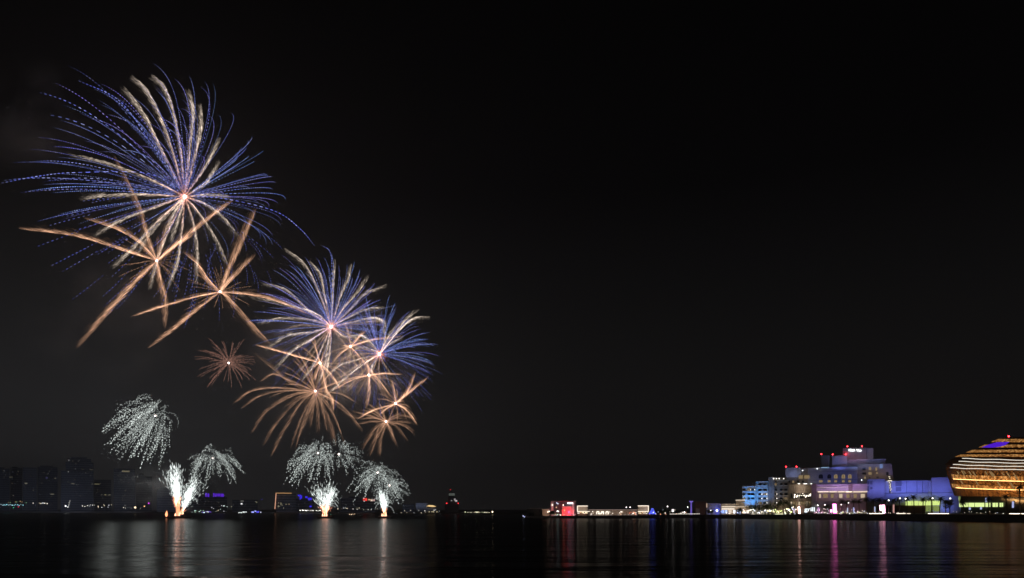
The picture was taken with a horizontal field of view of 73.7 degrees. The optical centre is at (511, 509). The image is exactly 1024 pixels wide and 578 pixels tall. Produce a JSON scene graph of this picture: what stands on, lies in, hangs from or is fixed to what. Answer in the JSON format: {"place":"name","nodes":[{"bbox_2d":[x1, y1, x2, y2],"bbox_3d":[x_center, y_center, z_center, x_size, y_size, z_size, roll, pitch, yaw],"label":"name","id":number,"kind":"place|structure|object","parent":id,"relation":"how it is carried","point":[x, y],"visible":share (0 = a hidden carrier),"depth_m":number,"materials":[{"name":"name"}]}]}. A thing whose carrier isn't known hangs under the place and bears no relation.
{"place":"outdoors","nodes":[
{"label":"outdoors","id":0,"kind":"place"},
{"bbox_2d":[102,393,178,467],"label":"firework burst","id":1,"kind":"object","parent":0,"point":[141,422],"visible":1,"depth_m":389.27,"materials":[{"name":"white"}]},
{"bbox_2d":[120,233,182,287],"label":"firework burst","id":2,"kind":"object","parent":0,"point":[153,259],"visible":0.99,"depth_m":394.83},
{"bbox_2d":[2,63,314,326],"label":"firework burst","id":3,"kind":"object","parent":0,"point":[185,182],"visible":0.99,"depth_m":393.86,"materials":[{"name":"blue"}]},
{"bbox_2d":[167,469,189,515],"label":"spark fountain","id":4,"kind":"object","parent":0,"point":[177,513],"visible":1,"depth_m":387.43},
{"bbox_2d":[179,480,203,513],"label":"spark fountain","id":5,"kind":"object","parent":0,"point":[181,512],"visible":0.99,"depth_m":388.57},
{"bbox_2d":[188,444,244,483],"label":"firework burst","id":6,"kind":"object","parent":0,"point":[202,459],"visible":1,"depth_m":391.74,"materials":[{"name":"white"}]},
{"bbox_2d":[185,270,251,315],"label":"firework burst","id":7,"kind":"object","parent":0,"point":[219,290],"visible":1,"depth_m":397.54,"materials":[{"name":"orange"}]},
{"bbox_2d":[194,338,256,388],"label":"firework burst","id":8,"kind":"object","parent":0,"point":[224,363],"visible":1,"depth_m":395.08,"materials":[{"name":"orange"}]},
{"bbox_2d":[0,511,520,513],"bbox_3d":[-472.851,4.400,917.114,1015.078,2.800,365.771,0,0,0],"label":"shore edge","id":9,"kind":"object","parent":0,"point":[236,512],"visible":0.54,"depth_m":951.90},
{"bbox_2d":[22,510,526,512],"bbox_3d":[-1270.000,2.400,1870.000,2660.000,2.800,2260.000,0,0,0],"label":"shore","id":10,"kind":"structure","parent":0,"point":[490,511],"depth_m":1093.28,"materials":[{"name":"black"}]},
{"bbox_2d":[0,467,9,510],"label":"tower block","id":11,"kind":"structure","parent":10,"relation":"on","point":[4,486],"depth_m":1124.19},
{"bbox_2d":[10,467,21,510],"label":"tower block","id":12,"kind":"structure","parent":10,"relation":"on","point":[16,484],"depth_m":1150.08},
{"bbox_2d":[23,467,36,510],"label":"tower block","id":13,"kind":"structure","parent":10,"relation":"on","point":[29,486],"depth_m":1109.77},
{"bbox_2d":[38,465,57,510],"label":"tower block","id":14,"kind":"structure","parent":10,"relation":"on","point":[48,484],"depth_m":1130.69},
{"bbox_2d":[61,457,93,510],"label":"tower block","id":15,"kind":"structure","parent":10,"relation":"on","point":[77,484],"depth_m":1090.94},
{"bbox_2d":[94,480,110,510],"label":"tower block","id":16,"kind":"structure","parent":10,"relation":"on","point":[102,493],"depth_m":1129.93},
{"bbox_2d":[114,468,134,510],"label":"tower block","id":17,"kind":"structure","parent":10,"relation":"on","point":[124,488],"depth_m":1070.07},
{"bbox_2d":[136,473,151,510],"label":"tower block","id":18,"kind":"structure","parent":10,"relation":"on","point":[143,491],"depth_m":1099.66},
{"bbox_2d":[157,486,199,511],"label":"tower block","id":19,"kind":"structure","parent":10,"relation":"on","point":[166,501],"depth_m":1038.86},
{"bbox_2d":[200,493,231,511],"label":"tower block","id":20,"kind":"structure","parent":10,"relation":"on","point":[214,501],"depth_m":999.95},
{"bbox_2d":[232,499,262,511],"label":"tower block","id":21,"kind":"structure","parent":10,"relation":"on","point":[244,505],"depth_m":980.10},
{"bbox_2d":[274,493,295,511],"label":"frame building","id":22,"kind":"structure","parent":10,"relation":"on","point":[285,502],"depth_m":932.84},
{"bbox_2d":[296,495,313,511],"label":"tower block","id":23,"kind":"structure","parent":10,"relation":"on","point":[305,504],"depth_m":959.88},
{"bbox_2d":[341,497,361,511],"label":"tower block","id":24,"kind":"structure","parent":10,"relation":"on","point":[347,505],"depth_m":960.09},
{"bbox_2d":[402,504,413,511],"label":"tower block","id":25,"kind":"structure","parent":10,"relation":"on","point":[407,507],"depth_m":859.92,"materials":[{"name":"black"}]},
{"bbox_2d":[416,503,436,511],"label":"golden roof hall","id":26,"kind":"structure","parent":10,"relation":"on","point":[421,507],"depth_m":840.28,"materials":[{"name":"concrete"}]},
{"bbox_2d":[445,489,458,511],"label":"construction tower","id":27,"kind":"structure","parent":10,"relation":"on","point":[452,506],"depth_m":901.02,"materials":[{"name":"concrete"}]},
{"bbox_2d":[285,436,332,488],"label":"firework burst","id":28,"kind":"object","parent":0,"point":[315,449],"visible":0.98,"depth_m":390.93,"materials":[{"name":"white"}]},
{"bbox_2d":[300,380,328,404],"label":"firework burst","id":29,"kind":"object","parent":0,"point":[313,391],"visible":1,"depth_m":396.66,"materials":[{"name":"orange"}]},
{"bbox_2d":[304,344,329,377],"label":"firework burst","id":30,"kind":"object","parent":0,"point":[320,362],"visible":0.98,"depth_m":393.38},
{"bbox_2d":[247,246,396,405],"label":"firework burst","id":31,"kind":"object","parent":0,"point":[331,316],"visible":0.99,"depth_m":399.59,"materials":[{"name":"blue"}]},
{"bbox_2d":[316,430,366,474],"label":"firework burst","id":32,"kind":"object","parent":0,"point":[340,454],"visible":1,"depth_m":391.58,"materials":[{"name":"white"}]},
{"bbox_2d":[333,334,365,360],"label":"firework burst","id":33,"kind":"object","parent":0,"point":[349,346],"visible":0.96,"depth_m":396.11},
{"bbox_2d":[362,498,375,511],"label":"tower block","id":34,"kind":"structure","parent":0,"point":[368,505],"depth_m":939.92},
{"bbox_2d":[346,461,399,504],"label":"firework burst","id":35,"kind":"object","parent":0,"point":[369,477],"visible":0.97,"depth_m":390.40,"materials":[{"name":"white"}]},
{"bbox_2d":[374,498,393,515],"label":"spark fountain","id":36,"kind":"object","parent":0,"point":[384,514],"visible":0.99,"depth_m":387.58,"materials":[{"name":"white"}]},
{"bbox_2d":[344,298,442,418],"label":"firework burst","id":37,"kind":"object","parent":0,"point":[387,350],"visible":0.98,"depth_m":404.52,"materials":[{"name":"blue"}]},
{"bbox_2d":[384,392,403,410],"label":"firework burst","id":38,"kind":"object","parent":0,"point":[393,402],"visible":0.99,"depth_m":400.94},
{"bbox_2d":[385,477,410,503],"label":"firework burst","id":39,"kind":"object","parent":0,"point":[392,485],"visible":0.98,"depth_m":391.75,"materials":[{"name":"white"}]},
{"bbox_2d":[0,510,1023,577],"bbox_3d":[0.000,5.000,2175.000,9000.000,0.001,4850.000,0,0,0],"label":"water","id":40,"kind":"structure","parent":0,"point":[197,545],"depth_m":89.59,"materials":[{"name":"black liquid"}]},
{"bbox_2d":[167,515,192,517],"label":"fireworks barge","id":41,"kind":"object","parent":40,"relation":"on","point":[174,516],"visible":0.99,"depth_m":389.09,"materials":[{"name":"metal"}]},
{"bbox_2d":[317,515,332,517],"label":"fireworks barge","id":42,"kind":"object","parent":40,"relation":"on","point":[324,516],"visible":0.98,"depth_m":389.84,"materials":[{"name":"metal"}]},
{"bbox_2d":[318,488,338,515],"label":"spark fountain","id":43,"kind":"object","parent":42,"relation":"on","point":[325,512],"visible":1,"depth_m":387.53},
{"bbox_2d":[0,0,1023,509],"label":"sky","id":44,"kind":"structure","parent":0,"point":[658,254],"materials":[{"name":"black"}]},
{"bbox_2d":[521,511,1021,515],"bbox_3d":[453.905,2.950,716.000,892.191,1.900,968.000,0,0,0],"label":"promenade","id":45,"kind":"structure","parent":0,"point":[663,513],"depth_m":446.59,"materials":[{"name":"concrete"}]},
{"bbox_2d":[526,508,541,515],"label":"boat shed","id":46,"kind":"object","parent":45,"relation":"on","point":[534,511],"visible":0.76,"depth_m":403.27,"materials":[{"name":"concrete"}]},
{"bbox_2d":[542,509,548,515],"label":"beach kiosk","id":47,"kind":"object","parent":45,"relation":"on","point":[545,512],"visible":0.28,"depth_m":397.94,"materials":[{"name":"beige"}]},
{"bbox_2d":[547,500,575,515],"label":"red lit club","id":48,"kind":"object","parent":45,"relation":"on","point":[566,508],"visible":0.94,"depth_m":397.47,"materials":[{"name":"concrete"}]},
{"bbox_2d":[577,506,589,515],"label":"framed pavilion","id":49,"kind":"structure","parent":45,"relation":"on","point":[582,511],"depth_m":395.05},
{"bbox_2d":[588,510,637,515],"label":"arcade","id":50,"kind":"object","parent":45,"relation":"on","point":[610,512],"visible":1,"depth_m":398.50},
{"bbox_2d":[638,505,648,514],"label":"framed pavilion","id":51,"kind":"structure","parent":45,"relation":"on","point":[643,509],"depth_m":398.72,"materials":[{"name":"white"}]},
{"bbox_2d":[689,501,692,514],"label":"lit mast","id":52,"kind":"object","parent":45,"relation":"on","point":[690,507],"visible":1,"depth_m":397.25,"materials":[{"name":"blue metal"}]},
{"bbox_2d":[695,501,705,514],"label":"brown block","id":53,"kind":"structure","parent":45,"relation":"on","point":[700,507],"depth_m":406.12,"materials":[{"name":"grey stone"}]},
{"bbox_2d":[706,503,720,514],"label":"restaurant","id":54,"kind":"structure","parent":45,"relation":"on","point":[715,507],"depth_m":399.76,"materials":[{"name":"blue stone"}]},
{"bbox_2d":[721,500,749,514],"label":"waterfront cafe","id":55,"kind":"structure","parent":45,"relation":"on","point":[729,508],"depth_m":390.98},
{"bbox_2d":[744,505,755,514],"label":"leafy tree","id":56,"kind":"object","parent":45,"relation":"on","point":[751,507],"visible":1,"depth_m":374.56,"materials":[{"name":"green plant"}]},
{"bbox_2d":[754,503,766,514],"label":"leafy tree","id":57,"kind":"object","parent":45,"relation":"on","point":[758,507],"visible":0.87,"depth_m":373.58,"materials":[{"name":"green plant"}]},
{"bbox_2d":[742,477,788,512],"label":"stepped hotel","id":58,"kind":"structure","parent":45,"relation":"on","point":[772,490],"depth_m":392.37,"materials":[{"name":"blue stone"}]},
{"bbox_2d":[762,503,772,514],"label":"leafy tree","id":59,"kind":"object","parent":45,"relation":"on","point":[766,507],"visible":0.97,"depth_m":368.35,"materials":[{"name":"green plant"}]},
{"bbox_2d":[767,501,779,513],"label":"leafy tree","id":60,"kind":"object","parent":45,"relation":"on","point":[777,508],"visible":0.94,"depth_m":365.79,"materials":[{"name":"green plant"}]},
{"bbox_2d":[775,499,788,514],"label":"leafy tree","id":61,"kind":"object","parent":45,"relation":"on","point":[780,504],"visible":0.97,"depth_m":363.84,"materials":[{"name":"green plant"}]},
{"bbox_2d":[787,503,797,511],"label":"leafy tree","id":62,"kind":"object","parent":45,"relation":"on","point":[789,505],"visible":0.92,"depth_m":358.04,"materials":[{"name":"green plant"}]},
{"bbox_2d":[789,485,811,512],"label":"terrace restaurant","id":63,"kind":"structure","parent":45,"relation":"on","point":[799,495],"depth_m":359.78,"materials":[{"name":"brown stone"}]},
{"bbox_2d":[802,502,811,512],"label":"leafy tree","id":64,"kind":"object","parent":45,"relation":"on","point":[806,504],"visible":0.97,"depth_m":352.96,"materials":[{"name":"green plant"}]},
{"bbox_2d":[804,507,814,513],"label":"letter sign","id":65,"kind":"object","parent":45,"relation":"on","point":[808,510],"visible":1,"depth_m":348.49,"materials":[{"name":"grey paint"}]},
{"bbox_2d":[823,504,830,512],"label":"leafy tree","id":66,"kind":"object","parent":45,"relation":"on","point":[826,507],"visible":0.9,"depth_m":343.92,"materials":[{"name":"green plant"}]},
{"bbox_2d":[832,504,836,513],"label":"display screen","id":67,"kind":"object","parent":45,"relation":"on","point":[834,509],"visible":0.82,"depth_m":337.74,"materials":[{"name":"grey paint"}]},
{"bbox_2d":[785,446,893,484],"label":"tall hotel","id":68,"kind":"structure","parent":45,"relation":"on","point":[852,465],"depth_m":406.46,"materials":[{"name":"grey stone"}]},
{"bbox_2d":[812,484,866,512],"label":"gallery building","id":69,"kind":"structure","parent":45,"relation":"on","point":[825,494],"depth_m":347.13,"materials":[{"name":"purple stone"}]},
{"bbox_2d":[841,500,849,513],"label":"palm tree","id":70,"kind":"object","parent":45,"relation":"on","point":[846,502],"visible":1,"depth_m":333.56,"materials":[{"name":"black plant"}]},
{"bbox_2d":[863,497,870,513],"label":"palm tree","id":71,"kind":"object","parent":45,"relation":"on","point":[867,499],"visible":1,"depth_m":326.38,"materials":[{"name":"black plant"}]},
{"bbox_2d":[875,497,882,512],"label":"palm tree","id":72,"kind":"object","parent":45,"relation":"on","point":[878,500],"visible":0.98,"depth_m":321.60,"materials":[{"name":"black plant"}]},
{"bbox_2d":[880,499,887,513],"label":"palm tree","id":73,"kind":"object","parent":45,"relation":"on","point":[884,502],"visible":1,"depth_m":316.24,"materials":[{"name":"black plant"}]},
{"bbox_2d":[894,497,901,512],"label":"palm tree","id":74,"kind":"object","parent":45,"relation":"on","point":[898,500],"visible":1,"depth_m":311.62,"materials":[{"name":"black plant"}]},
{"bbox_2d":[903,496,909,512],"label":"palm tree","id":75,"kind":"object","parent":45,"relation":"on","point":[907,498],"visible":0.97,"depth_m":309.72,"materials":[{"name":"black plant"}]},
{"bbox_2d":[908,494,916,513],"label":"palm tree","id":76,"kind":"object","parent":45,"relation":"on","point":[913,497],"visible":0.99,"depth_m":305.35,"materials":[{"name":"black plant"}]},
{"bbox_2d":[867,477,958,512],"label":"events hall","id":77,"kind":"structure","parent":45,"relation":"on","point":[939,487],"depth_m":384.93,"materials":[{"name":"blue stone"}]},
{"bbox_2d":[920,496,928,513],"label":"palm tree","id":78,"kind":"object","parent":45,"relation":"on","point":[924,498],"visible":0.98,"depth_m":305.23,"materials":[{"name":"black plant"}]},
{"bbox_2d":[927,496,934,512],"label":"palm tree","id":79,"kind":"object","parent":45,"relation":"on","point":[929,499],"visible":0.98,"depth_m":300.08,"materials":[{"name":"black plant"}]},
{"bbox_2d":[935,496,945,512],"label":"palm tree","id":80,"kind":"object","parent":45,"relation":"on","point":[940,499],"visible":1,"depth_m":296.11,"materials":[{"name":"black plant"}]},
{"bbox_2d":[942,500,951,512],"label":"palm tree","id":81,"kind":"object","parent":45,"relation":"on","point":[945,502],"visible":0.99,"depth_m":296.02,"materials":[{"name":"black plant"}]},
{"bbox_2d":[943,499,953,513],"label":"palm tree","id":82,"kind":"object","parent":45,"relation":"on","point":[948,506],"visible":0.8,"depth_m":297.61,"materials":[{"name":"black plant"}]},
{"bbox_2d":[958,500,967,513],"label":"palm tree","id":83,"kind":"object","parent":45,"relation":"on","point":[963,502],"visible":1,"depth_m":289.71,"materials":[{"name":"black plant"}]},
{"bbox_2d":[945,436,1023,512],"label":"arena","id":84,"kind":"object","parent":45,"relation":"on","point":[994,468],"visible":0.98,"depth_m":322.92,"materials":[{"name":"gold glass"}]},
{"bbox_2d":[984,496,994,513],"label":"palm tree","id":85,"kind":"object","parent":45,"relation":"on","point":[988,499],"visible":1,"depth_m":280.70,"materials":[{"name":"black plant"}]},
{"bbox_2d":[1000,493,1011,513],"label":"palm tree","id":86,"kind":"object","parent":45,"relation":"on","point":[1005,497],"visible":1,"depth_m":274.90,"materials":[{"name":"black plant"}]},
{"bbox_2d":[1015,484,1023,514],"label":"palm tree","id":87,"kind":"object","parent":45,"relation":"on","point":[1020,487],"visible":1,"depth_m":269.77,"materials":[{"name":"black plant"}]},
{"bbox_2d":[524,514,1023,521],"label":"promenade edge","id":88,"kind":"object","parent":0,"point":[958,517],"visible":0.64,"depth_m":319.96,"materials":[{"name":"black concrete"}]}
]}

